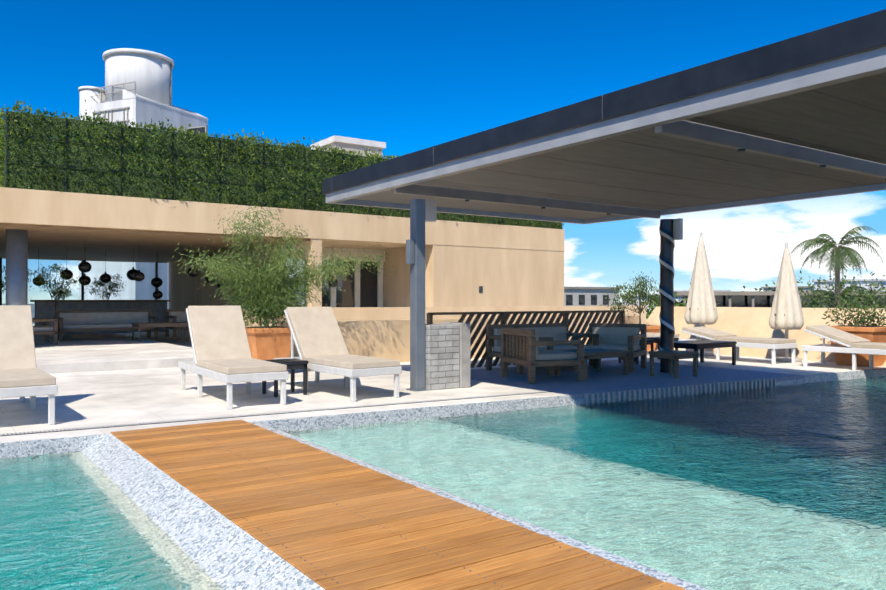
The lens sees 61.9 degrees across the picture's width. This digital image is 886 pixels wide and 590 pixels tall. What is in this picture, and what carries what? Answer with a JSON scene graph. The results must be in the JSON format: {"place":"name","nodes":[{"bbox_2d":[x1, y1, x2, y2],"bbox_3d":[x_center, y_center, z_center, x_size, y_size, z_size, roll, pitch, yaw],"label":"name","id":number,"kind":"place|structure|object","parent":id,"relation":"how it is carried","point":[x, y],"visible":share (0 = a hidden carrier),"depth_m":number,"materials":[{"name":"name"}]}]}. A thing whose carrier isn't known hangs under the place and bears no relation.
{"place":"outdoors","nodes":[
{"label":"outdoors","id":0,"kind":"place"},
{"bbox_2d":[2,304,34,323],"bbox_3d":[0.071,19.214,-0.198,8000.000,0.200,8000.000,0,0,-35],"label":"ground","id":1,"kind":"structure","parent":0,"point":[33,312],"depth_m":1244.76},
{"bbox_2d":[564,286,813,305],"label":"neighbour buildings","id":2,"kind":"structure","parent":1,"relation":"on","point":[585,296],"depth_m":103.38,"materials":[{"name":"white paint"}]},
{"bbox_2d":[622,279,885,312],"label":"distant houses","id":3,"kind":"structure","parent":1,"relation":"on","point":[861,282],"depth_m":133.80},
{"bbox_3d":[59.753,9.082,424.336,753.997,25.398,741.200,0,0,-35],"label":"skyline blocks","id":4,"kind":"object","parent":1,"relation":"on","visible":0},
{"bbox_2d":[599,289,678,317],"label":"bush","id":5,"kind":"object","parent":4,"relation":"on","point":[634,300],"visible":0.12,"depth_m":86.76,"materials":[{"name":"green plant"}]},
{"bbox_2d":[644,283,719,318],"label":"bush","id":6,"kind":"object","parent":4,"relation":"on","point":[676,304],"depth_m":60.10,"materials":[{"name":"green plant"}]},
{"bbox_2d":[743,280,799,290],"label":"tree","id":7,"kind":"object","parent":4,"relation":"on","point":[760,289],"visible":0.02,"depth_m":92.02,"materials":[{"name":"green plant"}]},
{"bbox_2d":[791,226,882,307],"bbox_3d":[19.209,2.508,36.378,3.465,11.673,3.708,0,0,-35],"label":"palm","id":8,"kind":"object","parent":4,"relation":"on","point":[838,257],"visible":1,"depth_m":35.96,"materials":[{"name":"green plant"}]},
{"bbox_2d":[802,286,873,307],"bbox_3d":[20.136,3.951,37.850,3.450,8.806,3.242,0,0,40],"label":"bush","id":9,"kind":"object","parent":4,"relation":"on","point":[833,294],"visible":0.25,"depth_m":37.69,"materials":[{"name":"green plant"}]},
{"bbox_2d":[861,292,876,306],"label":"bush","id":10,"kind":"object","parent":4,"relation":"on","point":[868,300],"depth_m":56.41,"materials":[{"name":"green plant"}]},
{"bbox_2d":[78,48,207,308],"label":"building","id":11,"kind":"structure","parent":0,"point":[138,86],"depth_m":38.37,"materials":[{"name":"concrete"}]},
{"bbox_2d":[0,319,885,442],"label":"terrace deck","id":12,"kind":"structure","parent":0,"point":[104,379],"depth_m":8.96,"materials":[{"name":"stone"}]},
{"bbox_2d":[0,305,57,424],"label":"lounger","id":13,"kind":"object","parent":12,"relation":"on","point":[22,376],"visible":1,"depth_m":7.42,"materials":[{"name":"fabric"}]},
{"bbox_2d":[32,318,57,344],"bbox_3d":[-9.028,0.717,16.253,0.800,0.720,1.400,0,0,-35],"label":"armchair","id":14,"kind":"object","parent":12,"relation":"on","point":[46,330],"visible":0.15,"depth_m":15.87,"materials":[{"name":"wood"}]},
{"bbox_2d":[49,318,64,338],"bbox_3d":[-9.600,0.838,18.292,0.540,0.504,0.540,0,0,-35],"label":"bar pot","id":15,"kind":"object","parent":12,"relation":"on","point":[50,324],"visible":0.12,"depth_m":18.10,"materials":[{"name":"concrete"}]},
{"bbox_2d":[30,263,84,318],"bbox_3d":[-9.564,-0.096,18.320,1.077,1.455,1.188,0,0,38],"label":"tree","id":16,"kind":"object","parent":15,"relation":"in","point":[59,291],"visible":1,"depth_m":18.23,"materials":[{"name":"green plant"}]},
{"bbox_2d":[30,300,171,333],"bbox_3d":[-11.441,0.612,19.475,2.207,0.970,9.123,0,0,32],"label":"bar counter","id":17,"kind":"object","parent":12,"relation":"on","point":[46,308],"visible":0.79,"depth_m":21.46,"materials":[{"name":"concrete"}]},
{"bbox_2d":[55,310,157,341],"bbox_3d":[-8.207,0.728,18.046,2.200,0.720,0.800,0,0,-35],"label":"teak sofa","id":18,"kind":"object","parent":12,"relation":"on","point":[91,320],"visible":0.94,"depth_m":18.02,"materials":[{"name":"fabric"}]},
{"bbox_2d":[132,322,189,341],"bbox_3d":[-6.757,0.876,17.716,1.200,0.420,0.700,0,0,-35],"label":"teak table","id":19,"kind":"object","parent":12,"relation":"on","point":[166,324],"visible":0.85,"depth_m":17.50,"materials":[{"name":"brown wood"}]},
{"bbox_2d":[165,309,187,337],"bbox_3d":[-6.330,0.739,19.724,1.900,0.720,0.800,0,0,-35],"label":"armchair","id":20,"kind":"object","parent":12,"relation":"on","point":[177,315],"visible":0.29,"depth_m":19.48,"materials":[{"name":"wood"}]},
{"bbox_2d":[178,306,288,409],"bbox_3d":[-2.450,0.647,8.466,0.660,1.042,2.000,0,0,-33],"label":"lounger","id":21,"kind":"object","parent":12,"relation":"on","point":[220,345],"visible":1,"depth_m":8.61,"materials":[{"name":"fabric"}]},
{"bbox_2d":[245,326,290,359],"bbox_3d":[-2.641,0.832,11.077,0.670,0.704,0.670,0,0,-35],"label":"planter","id":22,"kind":"object","parent":12,"relation":"on","point":[266,343],"visible":0.5,"depth_m":10.82,"materials":[{"name":"ceramic"}]},
{"bbox_2d":[169,202,394,331],"bbox_3d":[-2.315,-0.371,11.291,3.735,2.013,1.645,0,0,-35],"label":"bamboo plant","id":23,"kind":"object","parent":22,"relation":"in","point":[267,302],"visible":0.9,"depth_m":10.92,"materials":[{"name":"green plant"}]},
{"bbox_2d":[0,391,550,435],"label":"slot drain","id":24,"kind":"object","parent":12,"relation":"on","point":[107,426],"visible":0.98,"depth_m":7.08,"materials":[{"name":"grey metal"}]},
{"bbox_2d":[0,187,564,330],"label":"bar building","id":25,"kind":"structure","parent":12,"relation":"on","point":[469,264],"depth_m":19.32,"materials":[{"name":"beige paint"}]},
{"bbox_2d":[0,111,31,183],"bbox_3d":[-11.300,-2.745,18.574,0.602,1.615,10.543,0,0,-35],"label":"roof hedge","id":26,"kind":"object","parent":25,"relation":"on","point":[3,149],"visible":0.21,"depth_m":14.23,"materials":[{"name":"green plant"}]},
{"bbox_2d":[6,229,27,304],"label":"bar columns","id":27,"kind":"structure","parent":25,"relation":"attached to","point":[16,266],"depth_m":14.54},
{"bbox_2d":[33,247,43,285],"bbox_3d":[-10.680,-0.750,19.499,0.280,1.026,0.273,0,0,-35],"label":"pendant","id":28,"kind":"object","parent":25,"relation":"hanging from","point":[34,283],"visible":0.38,"depth_m":19.43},
{"bbox_2d":[60,268,72,279],"bbox_3d":[-9.583,-0.825,18.802,0.300,0.885,0.292,0,0,-35],"label":"pendant","id":29,"kind":"object","parent":25,"relation":"hanging from","point":[69,273],"visible":0.75,"depth_m":18.71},
{"bbox_2d":[0,258,166,310],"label":"window","id":30,"kind":"structure","parent":25,"relation":"attached to","point":[82,286],"depth_m":26.35,"materials":[{"name":"clear glass"}]},
{"bbox_2d":[78,259,91,272],"bbox_3d":[-8.617,-0.906,17.770,0.300,0.735,0.292,0,0,-35],"label":"pendant","id":31,"kind":"object","parent":25,"relation":"hanging from","point":[84,266],"visible":1,"depth_m":17.67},
{"bbox_2d":[79,274,90,285],"bbox_3d":[-9.460,-0.755,19.498,0.300,1.015,0.292,0,0,-35],"label":"pendant","id":32,"kind":"object","parent":25,"relation":"hanging from","point":[86,279],"visible":0.96,"depth_m":19.40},
{"bbox_2d":[100,253,110,282],"bbox_3d":[-9.254,-0.790,20.252,0.300,0.935,0.292,0,0,-35],"label":"pendant","id":33,"kind":"object","parent":25,"relation":"hanging from","point":[105,278],"visible":1,"depth_m":20.16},
{"bbox_2d":[126,267,137,279],"bbox_3d":[-8.272,-0.825,19.719,0.340,0.873,0.331,0,0,-35],"label":"pendant","id":34,"kind":"object","parent":25,"relation":"hanging from","point":[130,273],"visible":0.73,"depth_m":19.59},
{"bbox_2d":[133,270,144,281],"bbox_3d":[-7.723,-0.804,18.760,0.280,0.926,0.273,0,0,-35],"label":"pendant","id":35,"kind":"object","parent":25,"relation":"hanging from","point":[139,276],"visible":1,"depth_m":18.67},
{"bbox_2d":[151,276,162,287],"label":"pendant","id":36,"kind":"object","parent":25,"relation":"hanging from","point":[156,281],"visible":1,"depth_m":20.73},
{"bbox_2d":[153,289,162,298],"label":"pendant","id":37,"kind":"object","parent":25,"relation":"hanging from","point":[157,294],"visible":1,"depth_m":20.84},
{"bbox_2d":[187,266,198,276],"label":"pendant","id":38,"kind":"object","parent":25,"relation":"hanging from","point":[191,274],"visible":0.77,"depth_m":19.93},
{"bbox_2d":[204,258,214,282],"bbox_3d":[-6.665,-0.791,21.086,0.320,0.924,0.312,0,0,-35],"label":"pendant","id":39,"kind":"object","parent":25,"relation":"hanging from","point":[207,279],"visible":0.67,"depth_m":20.98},
{"bbox_2d":[216,280,225,287],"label":"pendant","id":40,"kind":"object","parent":25,"relation":"hanging from","point":[219,285],"visible":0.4,"depth_m":21.97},
{"bbox_2d":[0,100,563,228],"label":"roof hedge","id":41,"kind":"object","parent":25,"relation":"on","point":[46,152],"visible":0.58,"depth_m":15.54,"materials":[{"name":"green plant"}]},
{"bbox_2d":[6,110,555,228],"bbox_3d":[-2.299,-2.698,17.899,14.308,1.450,0.015,0,0,-35],"label":"trellis","id":42,"kind":"object","parent":41,"relation":"attached to","point":[66,141],"visible":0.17,"depth_m":15.52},
{"bbox_2d":[279,245,384,307],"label":"room windows","id":43,"kind":"structure","parent":25,"relation":"attached to","point":[365,289],"depth_m":20.77,"materials":[{"name":"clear glass"}]},
{"bbox_2d":[328,276,337,286],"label":"pendant","id":44,"kind":"object","parent":25,"relation":"hanging from","point":[334,283],"visible":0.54,"depth_m":19.03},
{"bbox_2d":[310,135,385,156],"bbox_3d":[-3.882,-3.936,30.128,2.300,4.480,2.200,0,0,-35],"label":"rooftop box","id":45,"kind":"object","parent":25,"relation":"on","point":[351,144],"visible":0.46,"depth_m":29.24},
{"bbox_2d":[262,358,307,396],"bbox_3d":[-1.865,0.969,8.691,0.420,0.400,0.420,0,0,-35],"label":"side table","id":46,"kind":"object","parent":12,"relation":"on","point":[292,364],"visible":0.73,"depth_m":8.63,"materials":[{"name":"black metal"}]},
{"bbox_2d":[274,307,401,401],"bbox_3d":[-1.336,0.660,9.001,0.660,1.022,2.000,0,0,-37],"label":"lounger","id":47,"kind":"object","parent":12,"relation":"on","point":[317,338],"visible":0.88,"depth_m":9.10,"materials":[{"name":"fabric"}]},
{"bbox_2d":[406,199,435,390],"bbox_3d":[-0.271,-0.003,9.140,0.400,2.350,0.220,0,0,-35],"label":"canopy post","id":48,"kind":"object","parent":12,"relation":"on","point":[422,211],"visible":0.98,"depth_m":9.06,"materials":[{"name":"grey metal"}]},
{"bbox_2d":[425,322,470,389],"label":"brick pier","id":49,"kind":"structure","parent":12,"relation":"on","point":[447,355],"depth_m":9.21,"materials":[{"name":"brick"}]},
{"bbox_2d":[243,305,885,365],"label":"parapet walls","id":50,"kind":"structure","parent":12,"relation":"on","point":[380,332],"depth_m":14.69,"materials":[{"name":"beige paint"}]},
{"bbox_2d":[771,270,885,307],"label":"hedge","id":51,"kind":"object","parent":50,"relation":"attached to","point":[859,292],"depth_m":15.11,"materials":[{"name":"green plant"}]},
{"bbox_2d":[471,360,803,398],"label":"lounge platform","id":52,"kind":"structure","parent":12,"relation":"on","point":[610,377],"depth_m":10.47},
{"bbox_2d":[427,310,624,367],"bbox_3d":[1.561,0.733,12.450,4.360,0.920,0.085,0,0,-35],"label":"slat screen","id":53,"kind":"object","parent":52,"relation":"on","point":[502,317],"visible":0.48,"depth_m":12.25,"materials":[{"name":"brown wood"}]},
{"bbox_2d":[501,327,583,383],"bbox_3d":[1.381,0.820,10.350,0.820,0.720,0.950,0,0,-20],"label":"armchair","id":54,"kind":"object","parent":52,"relation":"on","point":[519,346],"visible":1,"depth_m":10.03,"materials":[{"name":"brown wood"}]},
{"bbox_2d":[486,323,598,374],"bbox_3d":[1.599,0.829,11.784,1.700,0.720,0.820,0,0,-35],"label":"outdoor sofa","id":55,"kind":"object","parent":52,"relation":"on","point":[557,331],"visible":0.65,"depth_m":11.82,"materials":[{"name":"grey wood"}]},
{"bbox_2d":[555,348,629,378],"bbox_3d":[2.200,1.003,10.922,0.950,0.360,0.620,0,0,-35],"label":"side table","id":56,"kind":"object","parent":52,"relation":"on","point":[597,354],"visible":0.69,"depth_m":10.86,"materials":[{"name":"brown wood"}]},
{"bbox_2d":[574,323,646,371],"bbox_3d":[2.693,0.829,11.877,0.950,0.720,0.820,0,0,30],"label":"armchair","id":57,"kind":"object","parent":52,"relation":"on","point":[616,336],"visible":0.79,"depth_m":11.98,"materials":[{"name":"grey fabric"}]},
{"bbox_2d":[618,339,653,364],"bbox_3d":[3.390,0.986,12.974,0.450,0.420,0.450,0,0,-35],"label":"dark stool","id":58,"kind":"object","parent":52,"relation":"on","point":[649,342],"visible":0.33,"depth_m":12.87,"materials":[{"name":"black wood"}]},
{"bbox_2d":[659,218,682,372],"bbox_3d":[3.479,0.011,11.333,0.237,2.350,0.339,0,0,-35],"label":"wrapped post","id":59,"kind":"object","parent":52,"relation":"on","point":[670,231],"visible":0.9,"depth_m":11.29,"materials":[{"name":"grey metal"}]},
{"bbox_2d":[322,9,885,223],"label":"canopy","id":60,"kind":"object","parent":59,"relation":"on","point":[801,117],"visible":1,"depth_m":6.86,"materials":[{"name":"grey metal"}]},
{"bbox_2d":[649,350,698,378],"bbox_3d":[3.355,1.002,10.753,0.500,0.360,0.500,0,0,-35],"label":"side table","id":61,"kind":"object","parent":52,"relation":"on","point":[671,355],"visible":1,"depth_m":10.67,"materials":[{"name":"brown wood"}]},
{"bbox_2d":[674,340,736,364],"bbox_3d":[4.356,0.994,12.551,1.100,0.400,0.700,0,0,-35],"label":"dark table","id":62,"kind":"object","parent":52,"relation":"on","point":[696,345],"visible":0.67,"depth_m":12.32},
{"bbox_2d":[639,325,659,350],"bbox_3d":[4.318,0.940,16.185,0.650,0.554,0.650,0,0,-35],"label":"planter","id":63,"kind":"object","parent":12,"relation":"on","point":[653,328],"visible":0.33,"depth_m":15.99,"materials":[{"name":"ceramic"}]},
{"bbox_2d":[607,271,659,323],"bbox_3d":[4.269,0.086,16.151,1.243,1.263,1.426,0,0,-35],"label":"corner tree","id":64,"kind":"object","parent":63,"relation":"on","point":[640,293],"visible":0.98,"depth_m":16.14,"materials":[{"name":"green plant"}]},
{"bbox_2d":[639,332,680,349],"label":"lounge chair","id":65,"kind":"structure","parent":12,"relation":"on","point":[658,335],"depth_m":14.81,"materials":[{"name":"beige fabric"}]},
{"bbox_2d":[647,337,678,358],"bbox_3d":[3.988,0.990,13.514,0.450,0.420,0.450,0,0,-35],"label":"table","id":66,"kind":"object","parent":12,"relation":"on","point":[656,339],"visible":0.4,"depth_m":13.43,"materials":[{"name":"black wood"}]},
{"bbox_2d":[684,232,717,355],"bbox_3d":[5.186,-0.027,14.854,0.610,2.470,0.622,0,0,32],"label":"parasol","id":67,"kind":"object","parent":12,"relation":"on","point":[701,310],"visible":0.98,"depth_m":14.69,"materials":[{"name":"fabric"}]},
{"bbox_2d":[680,326,796,364],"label":"lounge chair","id":68,"kind":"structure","parent":12,"relation":"on","point":[707,333],"depth_m":13.15,"materials":[{"name":"beige fabric"}]},
{"bbox_2d":[769,242,803,361],"bbox_3d":[6.218,0.124,13.378,0.570,2.150,0.581,0,0,32],"label":"parasol","id":69,"kind":"object","parent":12,"relation":"on","point":[786,314],"visible":1,"depth_m":13.23,"materials":[{"name":"fabric"}]},
{"bbox_2d":[802,325,885,370],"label":"lounge chair","id":70,"kind":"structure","parent":12,"relation":"on","point":[854,345],"depth_m":11.89,"materials":[{"name":"beige fabric"}]},
{"bbox_2d":[830,325,885,366],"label":"planter","id":71,"kind":"object","parent":12,"relation":"on","point":[875,334],"visible":0.58,"depth_m":12.32,"materials":[{"name":"ceramic"}]},
{"bbox_2d":[814,298,885,326],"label":"bush","id":72,"kind":"object","parent":71,"relation":"in","point":[872,317],"visible":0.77,"depth_m":12.64,"materials":[{"name":"green plant"}]},
{"bbox_3d":[-10.367,0.867,22.880,0.540,0.504,0.540,0,0,-35],"label":"bar pot","id":73,"kind":"object","parent":12,"relation":"on","visible":0},
{"bbox_2d":[84,274,125,299],"bbox_3d":[-10.437,-0.013,22.857,1.268,1.346,1.317,0,0,-35],"label":"tree","id":74,"kind":"object","parent":73,"relation":"in","point":[110,288],"visible":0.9,"depth_m":22.77,"materials":[{"name":"green plant"}]},
{"bbox_2d":[0,0,885,303],"label":"sky","id":75,"kind":"structure","parent":0,"point":[410,76],"materials":[{"name":"blue"}]},
{"bbox_2d":[674,291,885,307],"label":"building","id":76,"kind":"structure","parent":0,"point":[744,298],"depth_m":76.27,"materials":[{"name":"white concrete"}]},
{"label":"pool basin","id":77,"kind":"structure","parent":0,"visible":0},
{"bbox_2d":[82,422,709,589],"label":"walkway border","id":78,"kind":"object","parent":77,"relation":"in","point":[222,551],"visible":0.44,"depth_m":3.78,"materials":[{"name":"tile"}]},
{"bbox_2d":[110,420,684,589],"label":"wooden bridge","id":79,"kind":"structure","parent":78,"relation":"on","point":[347,548],"depth_m":3.67,"materials":[{"name":"brown wood"}]},
{"bbox_2d":[118,422,670,589],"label":"deck screws","id":80,"kind":"object","parent":79,"relation":"on","point":[360,515],"visible":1,"depth_m":3.76,"materials":[{"name":"grey metal"}]},
{"bbox_2d":[0,376,885,589],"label":"pool water","id":81,"kind":"structure","parent":77,"relation":"in","point":[777,488],"depth_m":4.85,"materials":[{"name":"teal liquid"}]},
{"bbox_2d":[0,368,885,458],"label":"pool coping","id":82,"kind":"object","parent":77,"relation":"attached to","point":[41,447],"visible":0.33,"depth_m":7.47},
{"bbox_2d":[584,378,775,404],"bbox_3d":[3.200,1.262,9.596,3.533,0.166,0.033,0,0,-30],"label":"pool edge","id":83,"kind":"object","parent":82,"relation":"attached to","point":[750,384],"visible":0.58,"depth_m":9.52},
{"bbox_3d":[-4.700,0.841,18.788,0.590,0.504,0.590,0,0,-35],"label":"bar pot","id":84,"kind":"object","parent":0,"visible":0},
{"bbox_2d":[233,249,288,300],"bbox_3d":[-4.635,-0.310,18.750,1.506,1.893,1.417,0,0,-9],"label":"bar plant","id":85,"kind":"object","parent":84,"relation":"in","point":[258,266],"visible":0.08,"depth_m":18.66,"materials":[{"name":"green plant"}]},
{"bbox_3d":[-11.548,0.848,19.858,0.540,0.504,0.540,0,0,-35],"label":"bar pot","id":86,"kind":"object","parent":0,"visible":0},
{"bbox_2d":[0,264,33,293],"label":"tree","id":87,"kind":"object","parent":86,"relation":"in","point":[1,283],"visible":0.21,"depth_m":19.60,"materials":[{"name":"green plant"}]}
]}

